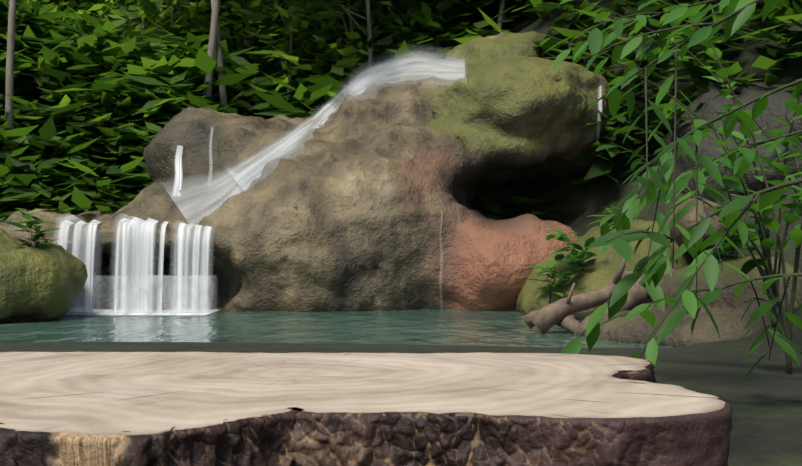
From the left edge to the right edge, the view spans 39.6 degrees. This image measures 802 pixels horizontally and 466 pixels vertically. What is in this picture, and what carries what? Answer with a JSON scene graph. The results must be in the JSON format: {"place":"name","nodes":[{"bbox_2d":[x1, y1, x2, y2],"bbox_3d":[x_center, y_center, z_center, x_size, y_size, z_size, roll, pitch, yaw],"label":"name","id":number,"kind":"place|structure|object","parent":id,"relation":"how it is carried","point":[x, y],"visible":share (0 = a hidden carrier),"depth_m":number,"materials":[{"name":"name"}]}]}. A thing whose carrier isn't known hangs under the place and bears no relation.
{"place":"outdoors","nodes":[
{"label":"outdoors","id":0,"kind":"place"},
{"bbox_2d":[67,275,105,312],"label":"fall mist","id":1,"kind":"structure","parent":0,"point":[90,299],"depth_m":8.69,"materials":[{"name":"white liquid"}]},
{"bbox_2d":[99,275,170,313],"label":"waterfall mist","id":2,"kind":"structure","parent":0,"point":[122,284],"depth_m":8.64,"materials":[{"name":"white liquid"}]},
{"bbox_2d":[162,275,217,313],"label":"waterfall mist","id":3,"kind":"structure","parent":0,"point":[190,289],"depth_m":8.63,"materials":[{"name":"white liquid"}]},
{"bbox_2d":[0,306,672,347],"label":"pool water","id":4,"kind":"structure","parent":0,"point":[457,327],"depth_m":7.26,"materials":[{"name":"teal liquid"}]},
{"bbox_2d":[0,228,87,321],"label":"mossy rock","id":5,"kind":"object","parent":4,"relation":"in","point":[45,283],"visible":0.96,"depth_m":7.88,"materials":[{"name":"stone"}]},
{"bbox_2d":[4,208,57,247],"bbox_3d":[-2.691,0.032,8.184,0.397,0.422,0.518,0,0,22],"label":"bank plant","id":6,"kind":"object","parent":5,"relation":"on","point":[30,225],"visible":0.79,"depth_m":8.15,"materials":[{"name":"green plant"}]},
{"bbox_2d":[69,220,85,312],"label":"waterfall","id":7,"kind":"structure","parent":4,"relation":"on","point":[76,238],"depth_m":8.74,"materials":[{"name":"white liquid"}]},
{"bbox_2d":[64,309,217,315],"bbox_3d":[-2.121,0.623,8.770,1.292,0.001,0.800,0,0,1],"label":"water foam","id":8,"kind":"object","parent":4,"relation":"on","point":[140,313],"visible":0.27,"depth_m":8.62,"materials":[{"name":"white"}]},
{"bbox_2d":[53,214,102,312],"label":"waterfall","id":9,"kind":"structure","parent":8,"relation":"on","point":[80,258],"depth_m":8.73,"materials":[{"name":"white liquid"}]},
{"bbox_2d":[83,219,99,312],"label":"waterfall","id":10,"kind":"structure","parent":8,"relation":"on","point":[88,267],"depth_m":8.68,"materials":[{"name":"white liquid"}]},
{"bbox_2d":[113,218,130,312],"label":"waterfall","id":11,"kind":"structure","parent":8,"relation":"on","point":[125,238],"depth_m":8.69,"materials":[{"name":"white liquid"}]},
{"bbox_2d":[108,213,159,311],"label":"waterfall","id":12,"kind":"structure","parent":8,"relation":"on","point":[132,264],"depth_m":8.74,"materials":[{"name":"white liquid"}]},
{"bbox_2d":[125,216,145,311],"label":"waterfall","id":13,"kind":"structure","parent":8,"relation":"on","point":[139,241],"depth_m":8.76,"materials":[{"name":"white liquid"}]},
{"bbox_2d":[139,218,157,312],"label":"waterfall","id":14,"kind":"structure","parent":8,"relation":"on","point":[148,237],"depth_m":8.73,"materials":[{"name":"white liquid"}]},
{"bbox_2d":[157,221,167,312],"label":"waterfall","id":15,"kind":"structure","parent":8,"relation":"on","point":[162,240],"depth_m":8.71,"materials":[{"name":"white liquid"}]},
{"bbox_2d":[169,222,212,312],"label":"waterfall","id":16,"kind":"structure","parent":8,"relation":"on","point":[196,248],"depth_m":8.74,"materials":[{"name":"white liquid"}]},
{"bbox_2d":[200,226,212,311],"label":"waterfall","id":17,"kind":"structure","parent":8,"relation":"on","point":[208,228],"depth_m":8.78,"materials":[{"name":"white liquid"}]},
{"bbox_2d":[173,223,191,311],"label":"waterfall","id":18,"kind":"structure","parent":4,"relation":"on","point":[181,231],"depth_m":8.74,"materials":[{"name":"white liquid"}]},
{"bbox_2d":[191,225,201,311],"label":"waterfall","id":19,"kind":"structure","parent":4,"relation":"on","point":[194,270],"depth_m":8.76,"materials":[{"name":"white liquid"}]},
{"bbox_2d":[522,283,579,333],"bbox_3d":[0.973,0.491,7.042,0.455,0.360,0.161,0,0,27],"label":"fallen log","id":20,"kind":"object","parent":4,"relation":"in","point":[569,323],"visible":0.38,"depth_m":6.96,"materials":[{"name":"brown wood"}]},
{"bbox_2d":[529,258,674,333],"bbox_3d":[1.343,0.388,7.213,1.197,0.491,0.196,0,0,-29],"label":"fallen log","id":21,"kind":"object","parent":4,"relation":"in","point":[545,319],"visible":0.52,"depth_m":7.04,"materials":[{"name":"brown wood"}]},
{"bbox_2d":[576,273,666,335],"bbox_3d":[1.522,0.423,7.149,1.096,0.516,0.248,0,0,-35],"label":"fallen log","id":22,"kind":"object","parent":4,"relation":"in","point":[637,295],"visible":0.23,"depth_m":7.03,"materials":[{"name":"brown wood"}]},
{"bbox_2d":[0,0,801,465],"bbox_3d":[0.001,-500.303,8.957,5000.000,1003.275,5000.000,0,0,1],"label":"terrain","id":23,"kind":"structure","parent":0,"point":[764,400],"depth_m":5.22,"materials":[{"name":"soil"}]},
{"bbox_2d":[5,0,16,149],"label":"slender tree","id":24,"kind":"object","parent":23,"relation":"on","point":[9,101],"visible":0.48,"depth_m":11.79,"materials":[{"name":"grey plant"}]},
{"bbox_2d":[35,0,81,11],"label":"foliage","id":25,"kind":"object","parent":23,"relation":"on","point":[64,7],"depth_m":20.97,"materials":[{"name":"green plant"}]},
{"bbox_2d":[47,0,88,9],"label":"foliage","id":26,"kind":"object","parent":23,"relation":"on","point":[65,1],"visible":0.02,"depth_m":21.11,"materials":[{"name":"green plant"}]},
{"bbox_2d":[63,0,134,27],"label":"foliage","id":27,"kind":"object","parent":23,"relation":"on","point":[96,13],"depth_m":19.49,"materials":[{"name":"green plant"}]},
{"bbox_2d":[55,0,155,28],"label":"foliage","id":28,"kind":"object","parent":23,"relation":"on","point":[59,6],"visible":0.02,"depth_m":19.80,"materials":[{"name":"green plant"}]},
{"bbox_2d":[57,0,181,40],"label":"foliage","id":29,"kind":"object","parent":23,"relation":"on","point":[71,4],"visible":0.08,"depth_m":18.49,"materials":[{"name":"green plant"}]},
{"bbox_2d":[0,0,255,308],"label":"foliage","id":30,"kind":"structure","parent":23,"relation":"on","point":[195,59],"depth_m":12.38,"materials":[{"name":"green plant"}]},
{"bbox_2d":[59,0,240,49],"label":"foliage","id":31,"kind":"object","parent":23,"relation":"on","point":[191,6],"visible":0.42,"depth_m":15.44,"materials":[{"name":"green plant"}]},
{"bbox_2d":[90,0,228,34],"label":"foliage","id":32,"kind":"object","parent":23,"relation":"on","point":[102,20],"visible":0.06,"depth_m":18.70,"materials":[{"name":"green plant"}]},
{"bbox_2d":[156,0,163,30],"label":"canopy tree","id":33,"kind":"object","parent":23,"relation":"on","point":[157,29],"depth_m":16.30,"materials":[{"name":"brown plant"}]},
{"bbox_2d":[87,0,254,66],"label":"foliage","id":34,"kind":"object","parent":23,"relation":"on","point":[167,23],"visible":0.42,"depth_m":15.27,"materials":[{"name":"green plant"}]},
{"bbox_2d":[113,0,237,43],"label":"foliage","id":35,"kind":"object","parent":23,"relation":"on","point":[143,26],"visible":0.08,"depth_m":17.84,"materials":[{"name":"green plant"}]},
{"bbox_2d":[135,0,256,52],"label":"foliage","id":36,"kind":"object","parent":23,"relation":"on","point":[234,19],"visible":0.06,"depth_m":18.98,"materials":[{"name":"green plant"}]},
{"bbox_2d":[124,0,273,88],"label":"foliage","id":37,"kind":"object","parent":23,"relation":"on","point":[234,41],"visible":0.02,"depth_m":18.34,"materials":[{"name":"green plant"}]},
{"bbox_2d":[203,0,219,105],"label":"slender tree","id":38,"kind":"object","parent":23,"relation":"on","point":[207,91],"visible":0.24,"depth_m":12.84,"materials":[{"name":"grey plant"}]},
{"bbox_2d":[211,0,227,110],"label":"slender tree","id":39,"kind":"object","parent":23,"relation":"on","point":[222,88],"visible":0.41,"depth_m":12.91,"materials":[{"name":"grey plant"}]},
{"bbox_2d":[243,0,260,116],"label":"canopy tree","id":40,"kind":"object","parent":23,"relation":"on","point":[252,45],"visible":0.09,"depth_m":17.57,"materials":[{"name":"brown plant"}]},
{"bbox_2d":[203,0,305,113],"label":"foliage","id":41,"kind":"object","parent":23,"relation":"on","point":[272,66],"visible":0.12,"depth_m":18.93,"materials":[{"name":"green plant"}]},
{"bbox_2d":[230,27,297,102],"bbox_3d":[-3.024,-3.318,21.433,2.963,3.298,2.803,0,0,17],"label":"foliage","id":42,"kind":"object","parent":23,"relation":"on","point":[260,42],"depth_m":20.56,"materials":[{"name":"green plant"}]},
{"bbox_2d":[235,26,313,89],"bbox_3d":[-2.271,-4.065,20.400,3.611,4.884,4.332,0,0,-29],"label":"foliage","id":43,"kind":"object","parent":23,"relation":"on","point":[301,41],"depth_m":20.52,"materials":[{"name":"green plant"}]},
{"bbox_2d":[205,0,378,89],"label":"foliage","id":44,"kind":"object","parent":23,"relation":"on","point":[274,1],"depth_m":16.87,"materials":[{"name":"green plant"}]},
{"bbox_2d":[219,0,388,116],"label":"foliage","id":45,"kind":"object","parent":23,"relation":"on","point":[255,18],"visible":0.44,"depth_m":15.32,"materials":[{"name":"green plant"}]},
{"bbox_2d":[0,29,623,311],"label":"waterfall rock","id":46,"kind":"object","parent":23,"relation":"on","point":[347,205],"visible":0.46,"depth_m":9.45,"materials":[{"name":"stone"}]},
{"bbox_2d":[58,219,73,249],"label":"waterfall","id":47,"kind":"structure","parent":46,"relation":"on","point":[63,229],"depth_m":8.80,"materials":[{"name":"white liquid"}]},
{"bbox_2d":[173,145,182,195],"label":"waterfall","id":48,"kind":"object","parent":46,"relation":"on","point":[177,160],"visible":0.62,"depth_m":9.84,"materials":[{"name":"white liquid"}]},
{"bbox_2d":[160,167,245,258],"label":"cascade","id":49,"kind":"object","parent":46,"relation":"on","point":[210,200],"visible":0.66,"depth_m":9.22,"materials":[{"name":"white liquid"}]},
{"bbox_2d":[222,44,466,190],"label":"waterfall","id":50,"kind":"structure","parent":46,"relation":"attached to","point":[352,86],"depth_m":10.35,"materials":[{"name":"white liquid"}]},
{"bbox_2d":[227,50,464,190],"bbox_3d":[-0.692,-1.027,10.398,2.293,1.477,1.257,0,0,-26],"label":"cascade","id":51,"kind":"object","parent":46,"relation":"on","point":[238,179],"visible":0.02,"depth_m":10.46,"materials":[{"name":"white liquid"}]},
{"bbox_2d":[596,86,601,156],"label":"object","id":52,"kind":"object","parent":46,"relation":"on","point":[599,115],"visible":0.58,"depth_m":10.37,"materials":[{"name":"white liquid"}]},
{"bbox_2d":[233,0,452,74],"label":"tree","id":53,"kind":"object","parent":23,"relation":"on","point":[384,42],"visible":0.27,"depth_m":13.64,"materials":[{"name":"green plant"}]},
{"bbox_2d":[0,351,731,465],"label":"wood slab","id":54,"kind":"object","parent":23,"relation":"on","point":[271,409],"visible":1,"depth_m":0.99,"materials":[{"name":"beige wood"}]},
{"bbox_2d":[260,0,472,84],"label":"tree","id":55,"kind":"object","parent":23,"relation":"on","point":[327,32],"visible":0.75,"depth_m":14.08,"materials":[{"name":"green plant"}]},
{"bbox_2d":[303,0,459,70],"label":"tree","id":56,"kind":"object","parent":23,"relation":"on","point":[364,22],"depth_m":16.77,"materials":[{"name":"green plant"}]},
{"bbox_2d":[387,0,395,73],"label":"slender tree","id":57,"kind":"object","parent":23,"relation":"on","point":[388,6],"depth_m":14.56,"materials":[{"name":"brown plant"}]},
{"bbox_2d":[0,0,801,219],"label":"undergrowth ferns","id":58,"kind":"object","parent":23,"relation":"on","point":[274,96],"visible":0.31,"depth_m":11.91,"materials":[{"name":"green plant"}]},
{"bbox_2d":[339,0,482,51],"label":"tree","id":59,"kind":"object","parent":23,"relation":"on","point":[385,8],"visible":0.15,"depth_m":15.00,"materials":[{"name":"green plant"}]},
{"bbox_2d":[407,0,481,60],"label":"tree","id":60,"kind":"object","parent":23,"relation":"on","point":[467,7],"visible":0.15,"depth_m":14.90,"materials":[{"name":"green plant"}]},
{"bbox_2d":[449,2,523,29],"bbox_3d":[1.413,-4.284,17.203,3.032,3.376,2.614,0,0,39],"label":"tree","id":61,"kind":"object","parent":23,"relation":"on","point":[490,28],"visible":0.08,"depth_m":16.97,"materials":[{"name":"green plant"}]},
{"bbox_2d":[451,0,532,32],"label":"tree","id":62,"kind":"object","parent":23,"relation":"on","point":[455,6],"visible":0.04,"depth_m":16.74,"materials":[{"name":"green plant"}]},
{"bbox_2d":[453,0,548,29],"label":"tree","id":63,"kind":"object","parent":23,"relation":"on","point":[501,4],"visible":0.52,"depth_m":14.12,"materials":[{"name":"green plant"}]},
{"bbox_2d":[507,0,514,26],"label":"tree","id":64,"kind":"object","parent":23,"relation":"on","point":[511,22],"depth_m":16.79,"materials":[{"name":"green plant"}]},
{"bbox_2d":[516,220,694,319],"bbox_3d":[1.740,0.355,9.172,1.405,0.933,2.448,0,0,34],"label":"mossy rock","id":65,"kind":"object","parent":23,"relation":"on","point":[603,271],"depth_m":8.37,"materials":[{"name":"moss"}]},
{"bbox_2d":[523,247,583,303],"bbox_3d":[1.177,0.305,8.168,0.503,0.428,0.389,0,0,39],"label":"bank plant","id":66,"kind":"object","parent":65,"relation":"on","point":[559,257],"visible":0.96,"depth_m":8.13,"materials":[{"name":"green plant"}]},
{"bbox_2d":[545,226,597,272],"bbox_3d":[1.270,0.156,8.247,0.455,0.410,0.383,0,0,25],"label":"bank plant","id":67,"kind":"object","parent":65,"relation":"on","point":[560,235],"visible":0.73,"depth_m":8.20,"materials":[{"name":"green plant"}]},
{"bbox_2d":[586,205,630,231],"bbox_3d":[1.659,-0.028,8.841,0.396,0.410,0.408,0,0,1],"label":"bank plant","id":68,"kind":"object","parent":65,"relation":"on","point":[612,219],"visible":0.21,"depth_m":8.83,"materials":[{"name":"green plant"}]},
{"bbox_2d":[535,0,801,373],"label":"shrub","id":69,"kind":"object","parent":23,"relation":"on","point":[747,126],"visible":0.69,"depth_m":4.14,"materials":[{"name":"green plant"}]},
{"bbox_2d":[552,7,801,201],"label":"rock","id":70,"kind":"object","parent":23,"relation":"on","point":[775,108],"depth_m":9.95,"materials":[{"name":"stone"}]},
{"bbox_2d":[560,0,801,272],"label":"shrub","id":71,"kind":"object","parent":23,"relation":"on","point":[795,108],"visible":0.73,"depth_m":4.98,"materials":[{"name":"green plant"}]},
{"bbox_2d":[579,196,801,346],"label":"boulders","id":72,"kind":"object","parent":23,"relation":"on","point":[727,308],"visible":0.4,"depth_m":6.26,"materials":[{"name":"stone"}]},
{"bbox_2d":[704,213,764,261],"bbox_3d":[1.954,0.057,6.449,0.369,0.369,0.475,0,0,1],"label":"bank plant","id":73,"kind":"object","parent":72,"relation":"on","point":[729,246],"visible":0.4,"depth_m":6.49,"materials":[{"name":"green plant"}]},
{"bbox_2d":[652,0,801,327],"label":"shrub","id":74,"kind":"object","parent":23,"relation":"on","point":[787,216],"visible":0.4,"depth_m":5.65,"materials":[{"name":"green plant"}]},
{"bbox_2d":[543,0,755,118],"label":"hanging branch","id":75,"kind":"object","parent":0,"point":[597,40],"visible":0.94,"depth_m":3.46,"materials":[{"name":"green plant"}]},
{"bbox_2d":[583,0,778,286],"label":"hanging branch","id":76,"kind":"object","parent":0,"point":[735,22],"visible":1,"depth_m":2.50,"materials":[{"name":"green plant"}]},
{"bbox_2d":[561,178,801,365],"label":"hanging branch","id":77,"kind":"object","parent":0,"point":[732,212],"visible":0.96,"depth_m":2.43,"materials":[{"name":"green plant"}]},
{"bbox_2d":[598,130,801,311],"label":"hanging branch","id":78,"kind":"object","parent":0,"point":[633,210],"visible":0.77,"depth_m":3.59,"materials":[{"name":"green plant"}]},
{"bbox_2d":[599,78,801,338],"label":"hanging branch","id":79,"kind":"object","parent":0,"point":[730,123],"visible":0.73,"depth_m":2.91,"materials":[{"name":"green plant"}]},
{"bbox_2d":[600,273,801,385],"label":"hanging branch","id":80,"kind":"object","parent":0,"point":[673,320],"visible":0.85,"depth_m":3.12,"materials":[{"name":"green plant"}]}
]}

